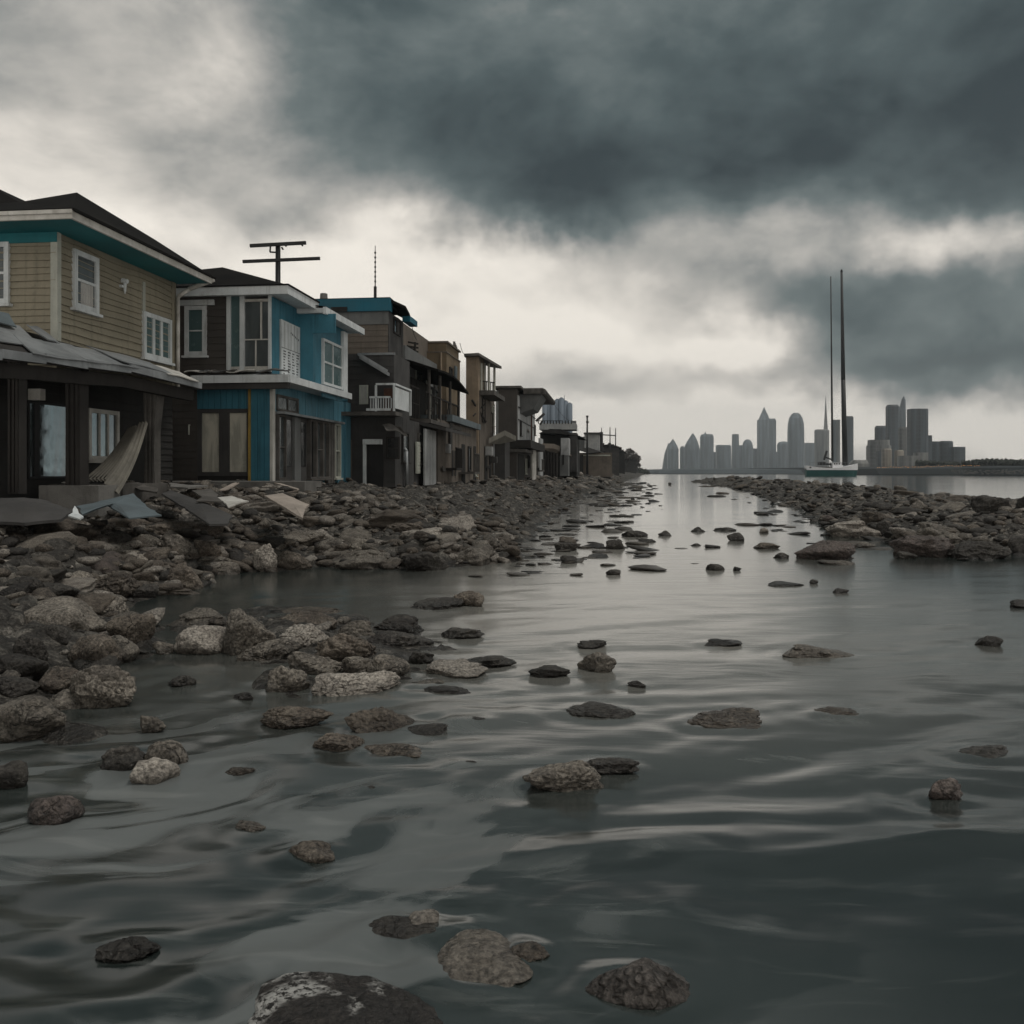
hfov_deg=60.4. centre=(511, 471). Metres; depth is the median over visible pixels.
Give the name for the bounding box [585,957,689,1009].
rock
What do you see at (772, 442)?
tower
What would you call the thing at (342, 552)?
stone
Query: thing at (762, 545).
rock
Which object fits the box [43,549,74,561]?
stone
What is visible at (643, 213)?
sky
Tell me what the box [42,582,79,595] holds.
rock
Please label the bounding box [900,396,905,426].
tower
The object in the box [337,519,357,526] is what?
stone
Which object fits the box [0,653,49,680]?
rock
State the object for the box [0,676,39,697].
rock
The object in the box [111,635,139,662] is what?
rock
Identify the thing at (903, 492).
stone
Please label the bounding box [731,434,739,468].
tower
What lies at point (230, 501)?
broken board
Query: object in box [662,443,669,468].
tower
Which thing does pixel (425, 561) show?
rock
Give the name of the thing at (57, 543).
rock
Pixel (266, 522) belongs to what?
rock
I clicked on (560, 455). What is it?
house
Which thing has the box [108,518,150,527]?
stone
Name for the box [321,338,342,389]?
window
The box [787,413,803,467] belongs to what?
tower
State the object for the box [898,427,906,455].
tower
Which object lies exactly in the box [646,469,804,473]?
shore
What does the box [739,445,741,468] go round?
tower
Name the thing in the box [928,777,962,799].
rock
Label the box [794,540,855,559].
rock
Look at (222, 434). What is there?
glazed door
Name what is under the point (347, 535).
stone
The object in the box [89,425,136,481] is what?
corrugated sheet
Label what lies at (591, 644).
rock
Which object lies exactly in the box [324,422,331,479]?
shop window
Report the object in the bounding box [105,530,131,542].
rock
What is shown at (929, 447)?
tower
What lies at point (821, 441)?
tower
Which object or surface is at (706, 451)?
tower
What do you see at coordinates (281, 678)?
rock
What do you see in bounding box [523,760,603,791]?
rock
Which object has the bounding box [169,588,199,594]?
rock
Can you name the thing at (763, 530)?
rock
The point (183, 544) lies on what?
rock
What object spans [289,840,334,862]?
rock
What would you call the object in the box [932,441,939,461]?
tower
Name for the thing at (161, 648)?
rock
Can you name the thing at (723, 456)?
tower
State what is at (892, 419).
tower
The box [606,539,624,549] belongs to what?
rock
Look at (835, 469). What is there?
sailing boat
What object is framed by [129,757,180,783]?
rock
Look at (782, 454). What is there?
tower
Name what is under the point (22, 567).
stone
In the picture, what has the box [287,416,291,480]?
shop door
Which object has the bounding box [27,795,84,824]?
rock
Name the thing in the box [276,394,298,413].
window
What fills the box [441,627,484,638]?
rock
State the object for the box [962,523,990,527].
stone
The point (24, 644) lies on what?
rock
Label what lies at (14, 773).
rock
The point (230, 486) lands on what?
splinter
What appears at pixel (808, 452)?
tower
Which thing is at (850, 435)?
tower
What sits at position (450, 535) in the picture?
stone
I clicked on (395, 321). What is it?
window
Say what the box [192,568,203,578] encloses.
stone
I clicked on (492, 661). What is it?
rock
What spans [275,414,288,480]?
shop window
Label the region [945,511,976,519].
stone
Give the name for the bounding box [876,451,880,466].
tower
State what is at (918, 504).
rock
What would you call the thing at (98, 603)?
stone
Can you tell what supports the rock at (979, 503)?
on the spit ground at (1010, 526)
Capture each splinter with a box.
[220,482,238,490]
[274,483,298,489]
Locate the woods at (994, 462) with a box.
[961,458,1023,465]
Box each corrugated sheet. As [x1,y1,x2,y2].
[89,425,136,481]
[104,421,147,493]
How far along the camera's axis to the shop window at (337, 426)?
26.49 m
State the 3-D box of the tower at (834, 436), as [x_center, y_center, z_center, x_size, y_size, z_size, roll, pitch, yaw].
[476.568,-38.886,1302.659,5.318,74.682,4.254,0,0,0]
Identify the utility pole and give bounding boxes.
[242,241,319,282]
[603,433,615,452]
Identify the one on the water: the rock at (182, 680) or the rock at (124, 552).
the rock at (182, 680)
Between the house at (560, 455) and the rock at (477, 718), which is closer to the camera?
the rock at (477, 718)
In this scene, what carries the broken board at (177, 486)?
on the rubble at (143, 571)
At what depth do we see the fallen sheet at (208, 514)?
13.33 m
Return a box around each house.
[0,190,215,516]
[172,267,364,491]
[316,246,425,486]
[403,323,480,483]
[405,341,470,484]
[464,353,504,480]
[489,386,554,479]
[535,413,586,477]
[580,432,611,476]
[603,443,621,475]
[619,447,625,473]
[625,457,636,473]
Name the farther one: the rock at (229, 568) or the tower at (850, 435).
the tower at (850, 435)
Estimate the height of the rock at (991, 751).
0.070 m
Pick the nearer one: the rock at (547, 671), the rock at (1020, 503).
the rock at (547, 671)
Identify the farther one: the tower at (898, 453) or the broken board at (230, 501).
the tower at (898, 453)
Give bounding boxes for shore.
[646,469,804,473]
[746,465,1023,475]
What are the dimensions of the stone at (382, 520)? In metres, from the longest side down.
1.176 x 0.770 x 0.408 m
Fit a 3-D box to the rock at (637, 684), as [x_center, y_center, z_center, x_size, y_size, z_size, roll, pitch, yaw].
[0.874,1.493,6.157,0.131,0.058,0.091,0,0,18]
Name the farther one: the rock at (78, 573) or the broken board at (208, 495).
the broken board at (208, 495)
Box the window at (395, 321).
[393,317,400,336]
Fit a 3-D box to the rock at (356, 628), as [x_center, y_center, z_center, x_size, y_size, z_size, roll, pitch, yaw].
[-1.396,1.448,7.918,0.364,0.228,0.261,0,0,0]
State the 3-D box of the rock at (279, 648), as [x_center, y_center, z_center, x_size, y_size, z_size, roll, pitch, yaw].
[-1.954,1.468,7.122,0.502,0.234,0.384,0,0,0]
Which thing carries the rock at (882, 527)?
on the spit ground at (1010, 526)
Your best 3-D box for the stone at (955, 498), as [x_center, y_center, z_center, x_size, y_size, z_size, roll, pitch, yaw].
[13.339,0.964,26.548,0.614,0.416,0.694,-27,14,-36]
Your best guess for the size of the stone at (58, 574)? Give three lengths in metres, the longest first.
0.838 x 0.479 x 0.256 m
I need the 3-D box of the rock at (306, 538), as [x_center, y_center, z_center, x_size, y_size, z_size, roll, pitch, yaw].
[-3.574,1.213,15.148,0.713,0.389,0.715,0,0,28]
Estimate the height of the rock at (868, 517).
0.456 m
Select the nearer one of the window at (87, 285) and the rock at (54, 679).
the rock at (54, 679)
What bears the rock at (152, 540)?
on the shore ground at (14, 626)
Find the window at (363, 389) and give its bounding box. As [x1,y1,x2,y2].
[359,385,367,403]
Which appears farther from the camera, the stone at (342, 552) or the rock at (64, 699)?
the stone at (342, 552)
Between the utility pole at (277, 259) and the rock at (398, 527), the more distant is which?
the utility pole at (277, 259)
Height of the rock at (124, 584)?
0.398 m
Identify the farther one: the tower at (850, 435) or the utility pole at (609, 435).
the tower at (850, 435)
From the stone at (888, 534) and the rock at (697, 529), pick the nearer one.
the stone at (888, 534)
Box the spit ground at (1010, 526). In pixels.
[692,477,1023,552]
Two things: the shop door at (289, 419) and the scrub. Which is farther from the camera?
the scrub
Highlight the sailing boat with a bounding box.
[804,269,857,475]
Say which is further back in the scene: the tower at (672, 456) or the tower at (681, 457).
the tower at (681, 457)
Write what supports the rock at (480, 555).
on the shore ground at (14, 626)
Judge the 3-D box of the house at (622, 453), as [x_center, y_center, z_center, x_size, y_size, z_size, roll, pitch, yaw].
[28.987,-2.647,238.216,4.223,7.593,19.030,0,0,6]
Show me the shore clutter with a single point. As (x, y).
(1000, 472)
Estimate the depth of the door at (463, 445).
40.79 m
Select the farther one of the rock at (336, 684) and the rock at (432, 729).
the rock at (336, 684)
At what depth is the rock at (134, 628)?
7.38 m
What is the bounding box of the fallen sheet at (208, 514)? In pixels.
[161,490,232,525]
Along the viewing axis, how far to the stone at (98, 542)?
12.35 m
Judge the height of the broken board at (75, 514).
0.162 m
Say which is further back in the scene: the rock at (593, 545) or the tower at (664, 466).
the tower at (664, 466)
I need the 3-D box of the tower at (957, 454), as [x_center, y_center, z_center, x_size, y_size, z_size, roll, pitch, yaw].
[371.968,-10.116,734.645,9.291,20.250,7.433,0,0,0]
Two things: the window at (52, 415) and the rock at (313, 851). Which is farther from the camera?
the window at (52, 415)
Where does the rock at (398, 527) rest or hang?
on the shore ground at (14, 626)
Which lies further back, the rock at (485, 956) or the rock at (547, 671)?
the rock at (547, 671)
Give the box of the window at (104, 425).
[89,408,119,462]
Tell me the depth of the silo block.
254.49 m
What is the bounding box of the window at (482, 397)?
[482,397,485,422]
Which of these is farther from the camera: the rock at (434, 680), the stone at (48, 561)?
the stone at (48, 561)
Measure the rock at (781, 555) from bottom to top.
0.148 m
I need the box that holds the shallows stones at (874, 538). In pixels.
[698,485,1023,560]
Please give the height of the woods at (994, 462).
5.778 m
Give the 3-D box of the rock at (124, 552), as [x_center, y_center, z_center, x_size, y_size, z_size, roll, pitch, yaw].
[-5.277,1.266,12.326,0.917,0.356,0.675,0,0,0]
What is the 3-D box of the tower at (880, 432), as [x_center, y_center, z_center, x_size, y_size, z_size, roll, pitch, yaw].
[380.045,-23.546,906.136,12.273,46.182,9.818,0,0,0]
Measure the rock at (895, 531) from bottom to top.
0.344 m
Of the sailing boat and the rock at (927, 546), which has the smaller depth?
the rock at (927, 546)
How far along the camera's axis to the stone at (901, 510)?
22.28 m
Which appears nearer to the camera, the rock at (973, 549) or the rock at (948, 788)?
the rock at (948, 788)
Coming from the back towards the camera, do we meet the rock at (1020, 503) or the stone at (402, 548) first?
the rock at (1020, 503)
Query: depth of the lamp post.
111.89 m
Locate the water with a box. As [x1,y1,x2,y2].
[0,473,1023,1023]
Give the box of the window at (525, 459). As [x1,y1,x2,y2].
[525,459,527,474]
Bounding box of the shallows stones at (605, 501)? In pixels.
[469,482,698,576]
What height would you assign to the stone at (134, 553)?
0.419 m
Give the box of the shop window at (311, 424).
[306,419,318,480]
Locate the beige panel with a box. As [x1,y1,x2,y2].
[264,493,308,519]
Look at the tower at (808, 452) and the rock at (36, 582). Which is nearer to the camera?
the rock at (36, 582)
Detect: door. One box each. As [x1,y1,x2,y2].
[197,409,247,475]
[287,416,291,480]
[301,418,306,480]
[368,444,383,486]
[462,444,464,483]
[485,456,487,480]
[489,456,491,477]
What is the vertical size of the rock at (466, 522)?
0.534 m
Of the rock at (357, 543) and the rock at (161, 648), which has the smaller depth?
the rock at (161, 648)
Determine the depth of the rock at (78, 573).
10.42 m
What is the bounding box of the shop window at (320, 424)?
[314,420,325,479]
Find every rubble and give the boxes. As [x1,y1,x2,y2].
[0,472,621,679]
[704,475,1023,546]
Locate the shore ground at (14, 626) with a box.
[0,472,747,744]
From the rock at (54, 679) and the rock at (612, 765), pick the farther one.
the rock at (54, 679)
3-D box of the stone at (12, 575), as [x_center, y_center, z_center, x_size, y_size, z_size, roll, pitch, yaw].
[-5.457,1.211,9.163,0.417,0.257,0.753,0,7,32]
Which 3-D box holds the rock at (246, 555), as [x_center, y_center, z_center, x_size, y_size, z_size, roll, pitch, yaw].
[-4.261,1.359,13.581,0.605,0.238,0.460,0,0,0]
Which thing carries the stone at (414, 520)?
on the shore ground at (14, 626)
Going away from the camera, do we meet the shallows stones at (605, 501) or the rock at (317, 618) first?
the rock at (317, 618)
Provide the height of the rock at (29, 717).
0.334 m
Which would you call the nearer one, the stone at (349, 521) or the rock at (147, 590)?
the rock at (147, 590)
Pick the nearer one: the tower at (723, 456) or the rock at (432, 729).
the rock at (432, 729)
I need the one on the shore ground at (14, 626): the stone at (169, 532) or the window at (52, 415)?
the stone at (169, 532)
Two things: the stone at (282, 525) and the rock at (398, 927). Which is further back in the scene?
the stone at (282, 525)
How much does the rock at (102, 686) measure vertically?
0.373 m
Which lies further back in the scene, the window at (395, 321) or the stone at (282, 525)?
the window at (395, 321)
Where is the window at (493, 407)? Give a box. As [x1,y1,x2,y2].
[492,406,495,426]
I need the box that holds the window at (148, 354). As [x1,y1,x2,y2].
[140,311,174,365]
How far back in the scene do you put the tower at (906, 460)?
601.25 m
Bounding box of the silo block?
[542,395,571,432]
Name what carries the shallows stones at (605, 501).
on the shore ground at (14, 626)
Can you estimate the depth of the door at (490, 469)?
51.61 m
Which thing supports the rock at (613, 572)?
on the water
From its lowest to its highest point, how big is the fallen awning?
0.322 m
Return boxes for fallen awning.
[0,497,72,525]
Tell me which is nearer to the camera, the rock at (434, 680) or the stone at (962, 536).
the rock at (434, 680)
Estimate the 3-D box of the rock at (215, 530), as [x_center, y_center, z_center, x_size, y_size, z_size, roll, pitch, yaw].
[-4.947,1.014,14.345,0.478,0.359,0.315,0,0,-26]
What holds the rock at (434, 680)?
on the shore ground at (14, 626)
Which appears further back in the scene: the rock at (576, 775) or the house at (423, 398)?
the house at (423, 398)
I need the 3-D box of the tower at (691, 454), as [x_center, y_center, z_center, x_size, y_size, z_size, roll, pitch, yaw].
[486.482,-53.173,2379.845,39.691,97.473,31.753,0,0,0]
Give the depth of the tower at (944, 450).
741.56 m
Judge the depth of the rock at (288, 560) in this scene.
13.35 m
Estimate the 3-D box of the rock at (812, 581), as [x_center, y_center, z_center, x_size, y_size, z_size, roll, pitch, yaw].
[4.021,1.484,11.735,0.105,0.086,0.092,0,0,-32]
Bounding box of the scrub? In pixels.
[638,468,649,473]
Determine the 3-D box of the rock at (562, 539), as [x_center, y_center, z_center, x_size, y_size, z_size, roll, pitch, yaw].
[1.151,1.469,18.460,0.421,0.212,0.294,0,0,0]
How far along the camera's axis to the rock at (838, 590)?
10.83 m
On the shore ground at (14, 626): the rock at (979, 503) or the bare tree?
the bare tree
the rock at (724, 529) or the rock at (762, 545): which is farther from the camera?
the rock at (724, 529)
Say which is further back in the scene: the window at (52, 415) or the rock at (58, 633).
the window at (52, 415)
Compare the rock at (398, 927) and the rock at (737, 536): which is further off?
the rock at (737, 536)
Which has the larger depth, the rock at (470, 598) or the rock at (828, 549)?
the rock at (828, 549)
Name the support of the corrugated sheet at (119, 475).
on the house at (90, 373)
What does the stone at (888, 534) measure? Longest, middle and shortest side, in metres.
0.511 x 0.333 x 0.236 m
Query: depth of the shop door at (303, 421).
23.61 m
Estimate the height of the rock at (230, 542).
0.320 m
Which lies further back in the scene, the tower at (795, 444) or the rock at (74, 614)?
the tower at (795, 444)
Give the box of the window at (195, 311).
[180,299,214,357]
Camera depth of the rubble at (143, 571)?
14.48 m
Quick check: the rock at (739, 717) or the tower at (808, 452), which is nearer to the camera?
the rock at (739, 717)
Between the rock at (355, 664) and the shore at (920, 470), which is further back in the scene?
the shore at (920, 470)
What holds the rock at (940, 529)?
on the spit ground at (1010, 526)
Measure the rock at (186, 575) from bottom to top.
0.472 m
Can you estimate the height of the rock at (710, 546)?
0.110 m
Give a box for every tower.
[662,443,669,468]
[667,439,678,468]
[680,446,683,468]
[684,433,699,468]
[700,432,713,468]
[714,452,715,468]
[716,445,730,468]
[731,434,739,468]
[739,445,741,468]
[742,439,752,468]
[753,448,756,467]
[757,408,769,467]
[769,418,775,467]
[777,441,786,467]
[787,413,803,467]
[804,443,813,466]
[814,398,828,466]
[832,420,835,461]
[836,420,839,461]
[843,416,853,465]
[849,460,868,466]
[866,440,890,466]
[875,426,885,439]
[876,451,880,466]
[881,448,891,466]
[886,405,899,465]
[894,450,903,465]
[897,456,921,465]
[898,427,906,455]
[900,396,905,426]
[907,409,927,455]
[913,452,927,460]
[928,435,931,460]
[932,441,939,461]
[939,441,952,461]
[950,447,964,461]
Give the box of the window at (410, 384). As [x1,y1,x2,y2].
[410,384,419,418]
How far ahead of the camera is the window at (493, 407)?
53.10 m
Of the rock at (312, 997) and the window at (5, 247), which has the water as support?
the rock at (312, 997)
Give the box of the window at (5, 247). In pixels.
[0,242,12,306]
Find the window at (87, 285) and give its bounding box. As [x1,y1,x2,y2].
[70,248,102,317]
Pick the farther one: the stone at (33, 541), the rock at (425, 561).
the rock at (425, 561)
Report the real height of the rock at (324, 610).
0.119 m
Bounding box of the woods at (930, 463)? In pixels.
[915,459,960,465]
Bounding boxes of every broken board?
[68,506,83,519]
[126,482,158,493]
[168,482,207,488]
[192,489,221,502]
[218,496,248,507]
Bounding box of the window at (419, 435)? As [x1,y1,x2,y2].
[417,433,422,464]
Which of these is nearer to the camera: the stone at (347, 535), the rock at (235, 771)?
the rock at (235, 771)
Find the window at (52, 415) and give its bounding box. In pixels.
[27,400,65,478]
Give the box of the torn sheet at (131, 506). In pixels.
[76,493,161,518]
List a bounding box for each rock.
[0,576,46,592]
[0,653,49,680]
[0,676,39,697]
[0,695,65,741]
[0,760,28,788]
[9,555,43,566]
[11,634,48,661]
[24,596,106,631]
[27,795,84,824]
[28,520,99,540]
[38,666,78,693]
[40,625,68,644]
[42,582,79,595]
[43,538,70,549]
[49,689,82,710]
[65,570,92,577]
[67,634,121,662]
[69,664,136,708]
[94,936,161,961]
[95,571,142,597]
[100,594,129,614]
[100,745,145,770]
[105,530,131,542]
[106,613,156,642]
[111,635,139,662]
[117,550,148,560]
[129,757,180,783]
[131,584,158,597]
[137,534,158,545]
[140,715,165,732]
[144,740,188,764]
[146,520,192,534]
[152,641,173,654]
[161,534,199,558]
[166,607,225,626]
[167,562,203,589]
[168,675,196,686]
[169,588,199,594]
[173,625,225,654]
[193,523,223,535]
[194,540,222,556]
[217,561,240,574]
[222,539,245,547]
[222,608,275,655]
[225,767,255,775]
[228,553,252,558]
[234,692,253,700]
[235,820,265,831]
[236,638,300,661]
[247,971,442,1023]
[253,543,277,571]
[258,518,286,527]
[260,706,333,728]
[265,665,309,692]
[277,550,311,569]
[278,611,337,629]
[279,623,328,647]
[281,606,342,613]
[283,530,329,545]
[287,651,341,674]
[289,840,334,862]
[310,670,400,696]
[313,633,376,661]
[313,732,364,751]
[315,529,331,539]
[329,549,388,569]
[337,620,374,636]
[341,656,371,672]
[344,706,415,732]
[349,538,373,551]
[364,743,421,757]
[367,630,433,645]
[367,654,409,675]
[369,915,437,938]
[374,614,423,632]
[383,521,423,532]
[401,527,441,535]
[401,551,446,570]
[407,723,447,734]
[408,651,433,663]
[408,909,438,924]
[411,597,464,609]
[411,678,444,683]
[420,658,488,677]
[424,685,470,693]
[437,928,532,986]
[439,515,476,530]
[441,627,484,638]
[453,590,483,606]
[456,544,495,565]
[467,655,516,667]
[472,717,484,719]
[510,941,549,961]
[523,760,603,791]
[528,665,570,677]
[554,542,578,550]
[559,536,576,542]
[560,555,577,562]
[566,701,635,718]
[577,640,606,648]
[577,652,616,672]
[584,543,603,547]
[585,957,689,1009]
[587,757,639,774]
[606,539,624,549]
[606,569,620,574]
[621,530,647,536]
[627,680,645,687]
[638,538,655,542]
[658,530,670,535]
[687,707,761,728]
[691,527,704,531]
[704,544,720,547]
[704,638,741,645]
[706,564,724,570]
[714,527,735,530]
[727,532,743,540]
[753,542,780,548]
[759,528,768,532]
[768,581,803,586]
[773,552,788,558]
[782,644,854,657]
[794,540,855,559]
[809,579,817,583]
[814,706,858,715]
[817,560,854,564]
[825,520,881,537]
[833,588,848,593]
[856,542,875,547]
[860,511,887,523]
[875,521,890,536]
[889,527,905,537]
[889,535,954,557]
[894,485,906,490]
[896,551,916,558]
[910,500,925,509]
[916,522,966,543]
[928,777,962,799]
[947,541,1011,558]
[958,745,1007,757]
[965,515,994,525]
[970,495,1011,512]
[974,636,1002,646]
[1008,535,1023,553]
[1010,599,1023,607]
[1014,496,1023,508]
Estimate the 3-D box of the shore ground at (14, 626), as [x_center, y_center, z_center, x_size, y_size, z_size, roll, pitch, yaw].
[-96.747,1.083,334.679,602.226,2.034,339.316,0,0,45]
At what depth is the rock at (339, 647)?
6.81 m
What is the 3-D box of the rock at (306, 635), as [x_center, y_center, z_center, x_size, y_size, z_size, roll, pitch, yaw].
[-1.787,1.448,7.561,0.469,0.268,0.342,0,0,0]
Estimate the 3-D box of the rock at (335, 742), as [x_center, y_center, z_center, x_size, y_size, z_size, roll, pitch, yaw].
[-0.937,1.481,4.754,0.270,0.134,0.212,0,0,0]
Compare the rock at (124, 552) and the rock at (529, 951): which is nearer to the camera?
the rock at (529, 951)
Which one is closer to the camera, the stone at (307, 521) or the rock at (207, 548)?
the rock at (207, 548)
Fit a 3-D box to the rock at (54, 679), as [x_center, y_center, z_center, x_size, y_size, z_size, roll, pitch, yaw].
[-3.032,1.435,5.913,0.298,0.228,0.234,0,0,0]
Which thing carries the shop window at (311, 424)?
in the house at (264, 361)
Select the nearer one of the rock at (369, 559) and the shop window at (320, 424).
the rock at (369, 559)
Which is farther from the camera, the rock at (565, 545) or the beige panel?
the rock at (565, 545)
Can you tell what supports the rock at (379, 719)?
on the water
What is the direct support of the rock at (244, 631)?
on the shore ground at (14, 626)
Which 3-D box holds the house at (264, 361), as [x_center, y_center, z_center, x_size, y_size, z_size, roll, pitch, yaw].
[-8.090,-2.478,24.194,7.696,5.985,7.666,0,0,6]
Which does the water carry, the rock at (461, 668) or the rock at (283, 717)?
the rock at (283, 717)
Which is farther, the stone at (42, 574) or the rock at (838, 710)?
the stone at (42, 574)
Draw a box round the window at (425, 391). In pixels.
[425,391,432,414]
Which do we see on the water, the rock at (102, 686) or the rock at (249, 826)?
the rock at (249, 826)
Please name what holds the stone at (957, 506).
on the spit ground at (1010, 526)
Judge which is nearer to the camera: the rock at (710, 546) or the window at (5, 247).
the window at (5, 247)
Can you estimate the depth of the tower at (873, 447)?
803.05 m
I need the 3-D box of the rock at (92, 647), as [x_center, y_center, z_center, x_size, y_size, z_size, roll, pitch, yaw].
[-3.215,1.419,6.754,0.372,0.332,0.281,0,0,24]
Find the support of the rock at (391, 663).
on the shore ground at (14, 626)
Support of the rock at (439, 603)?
on the water
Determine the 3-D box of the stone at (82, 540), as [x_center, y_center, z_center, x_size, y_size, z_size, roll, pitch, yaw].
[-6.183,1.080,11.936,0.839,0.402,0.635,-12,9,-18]
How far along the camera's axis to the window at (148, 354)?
19.41 m
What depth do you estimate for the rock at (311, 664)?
6.51 m
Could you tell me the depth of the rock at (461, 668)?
6.45 m
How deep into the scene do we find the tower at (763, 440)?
2372.91 m
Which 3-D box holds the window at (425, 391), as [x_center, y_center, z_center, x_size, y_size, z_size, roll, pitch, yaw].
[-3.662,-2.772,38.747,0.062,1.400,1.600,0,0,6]
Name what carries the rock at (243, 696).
on the water
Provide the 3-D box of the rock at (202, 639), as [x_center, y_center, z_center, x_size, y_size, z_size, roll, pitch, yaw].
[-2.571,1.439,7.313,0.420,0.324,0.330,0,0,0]
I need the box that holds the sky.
[0,0,1023,468]
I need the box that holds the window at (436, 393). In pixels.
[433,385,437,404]
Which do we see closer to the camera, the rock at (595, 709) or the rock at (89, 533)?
the rock at (595, 709)
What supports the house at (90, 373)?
on the shore ground at (14, 626)
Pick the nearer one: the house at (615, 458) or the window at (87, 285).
the window at (87, 285)
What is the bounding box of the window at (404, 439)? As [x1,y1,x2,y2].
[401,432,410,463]
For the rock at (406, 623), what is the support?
on the shore ground at (14, 626)
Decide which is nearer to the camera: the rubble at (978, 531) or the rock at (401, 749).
the rock at (401, 749)
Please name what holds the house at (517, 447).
on the shore ground at (14, 626)
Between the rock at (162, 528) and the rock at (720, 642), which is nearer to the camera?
the rock at (720, 642)
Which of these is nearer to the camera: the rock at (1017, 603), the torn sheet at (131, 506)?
the rock at (1017, 603)
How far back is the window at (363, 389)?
27.80 m
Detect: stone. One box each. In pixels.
[3,552,31,559]
[7,573,20,578]
[14,566,54,582]
[15,531,78,549]
[17,565,31,570]
[31,553,66,569]
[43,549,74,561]
[49,569,67,582]
[57,577,96,591]
[77,536,89,543]
[78,593,114,614]
[86,551,120,573]
[88,541,107,544]
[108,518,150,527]
[125,552,138,558]
[143,505,160,519]
[162,530,190,539]
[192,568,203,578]
[249,501,282,511]
[256,523,286,529]
[297,516,321,526]
[324,551,345,555]
[326,509,345,515]
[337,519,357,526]
[338,528,371,542]
[366,509,425,529]
[397,542,421,553]
[407,518,434,526]
[434,532,457,543]
[822,515,834,521]
[883,531,892,537]
[891,506,925,514]
[893,490,918,495]
[932,501,966,512]
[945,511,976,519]
[946,495,964,501]
[958,533,973,539]
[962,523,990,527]
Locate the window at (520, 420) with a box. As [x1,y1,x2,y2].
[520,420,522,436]
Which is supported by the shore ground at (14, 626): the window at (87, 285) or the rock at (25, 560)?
the rock at (25, 560)
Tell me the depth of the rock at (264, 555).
13.13 m
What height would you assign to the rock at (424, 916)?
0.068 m
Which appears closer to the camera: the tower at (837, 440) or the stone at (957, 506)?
the stone at (957, 506)
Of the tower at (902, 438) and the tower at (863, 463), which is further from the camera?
the tower at (902, 438)
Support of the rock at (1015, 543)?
on the spit ground at (1010, 526)
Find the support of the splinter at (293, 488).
on the rubble at (143, 571)
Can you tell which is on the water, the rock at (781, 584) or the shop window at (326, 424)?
the rock at (781, 584)
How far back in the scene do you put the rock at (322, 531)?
15.38 m
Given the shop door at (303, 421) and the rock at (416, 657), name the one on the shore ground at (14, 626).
the rock at (416, 657)
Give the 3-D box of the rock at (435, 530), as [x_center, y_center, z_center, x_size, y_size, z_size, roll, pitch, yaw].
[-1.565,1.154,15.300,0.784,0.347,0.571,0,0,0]
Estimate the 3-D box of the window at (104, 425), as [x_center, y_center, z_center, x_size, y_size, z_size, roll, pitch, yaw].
[-8.098,-0.690,17.486,0.120,1.058,1.148,0,0,6]
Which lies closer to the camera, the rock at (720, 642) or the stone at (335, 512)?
the rock at (720, 642)
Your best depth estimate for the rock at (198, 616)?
8.49 m
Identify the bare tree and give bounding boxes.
[625,448,637,471]
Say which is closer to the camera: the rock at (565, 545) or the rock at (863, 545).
the rock at (565, 545)
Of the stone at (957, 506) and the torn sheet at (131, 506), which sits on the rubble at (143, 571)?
the torn sheet at (131, 506)
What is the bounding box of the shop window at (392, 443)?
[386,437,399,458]
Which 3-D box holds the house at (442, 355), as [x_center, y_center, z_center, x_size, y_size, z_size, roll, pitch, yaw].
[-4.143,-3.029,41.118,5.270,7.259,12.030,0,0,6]
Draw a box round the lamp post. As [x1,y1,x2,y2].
[586,416,588,474]
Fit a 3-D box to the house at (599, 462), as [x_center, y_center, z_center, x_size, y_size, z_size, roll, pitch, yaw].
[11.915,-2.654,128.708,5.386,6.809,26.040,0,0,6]
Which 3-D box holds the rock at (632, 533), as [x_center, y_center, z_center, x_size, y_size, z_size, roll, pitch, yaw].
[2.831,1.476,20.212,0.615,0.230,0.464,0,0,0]
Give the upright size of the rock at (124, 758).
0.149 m
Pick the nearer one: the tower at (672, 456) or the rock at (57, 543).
the rock at (57, 543)
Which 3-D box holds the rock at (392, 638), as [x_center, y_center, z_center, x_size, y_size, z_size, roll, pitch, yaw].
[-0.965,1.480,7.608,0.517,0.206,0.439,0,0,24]
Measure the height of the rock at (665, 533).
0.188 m
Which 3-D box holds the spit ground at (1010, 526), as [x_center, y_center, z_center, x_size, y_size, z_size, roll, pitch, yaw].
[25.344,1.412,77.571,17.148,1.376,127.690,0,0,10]
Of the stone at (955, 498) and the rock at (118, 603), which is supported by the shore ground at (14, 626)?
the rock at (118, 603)
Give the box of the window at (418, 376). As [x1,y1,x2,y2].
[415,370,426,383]
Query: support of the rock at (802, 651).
on the water
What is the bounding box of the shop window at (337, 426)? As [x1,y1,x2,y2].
[334,424,342,479]
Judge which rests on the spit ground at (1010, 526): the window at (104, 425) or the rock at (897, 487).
the rock at (897, 487)
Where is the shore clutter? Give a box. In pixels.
[951,469,1023,473]
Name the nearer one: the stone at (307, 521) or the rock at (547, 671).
the rock at (547, 671)

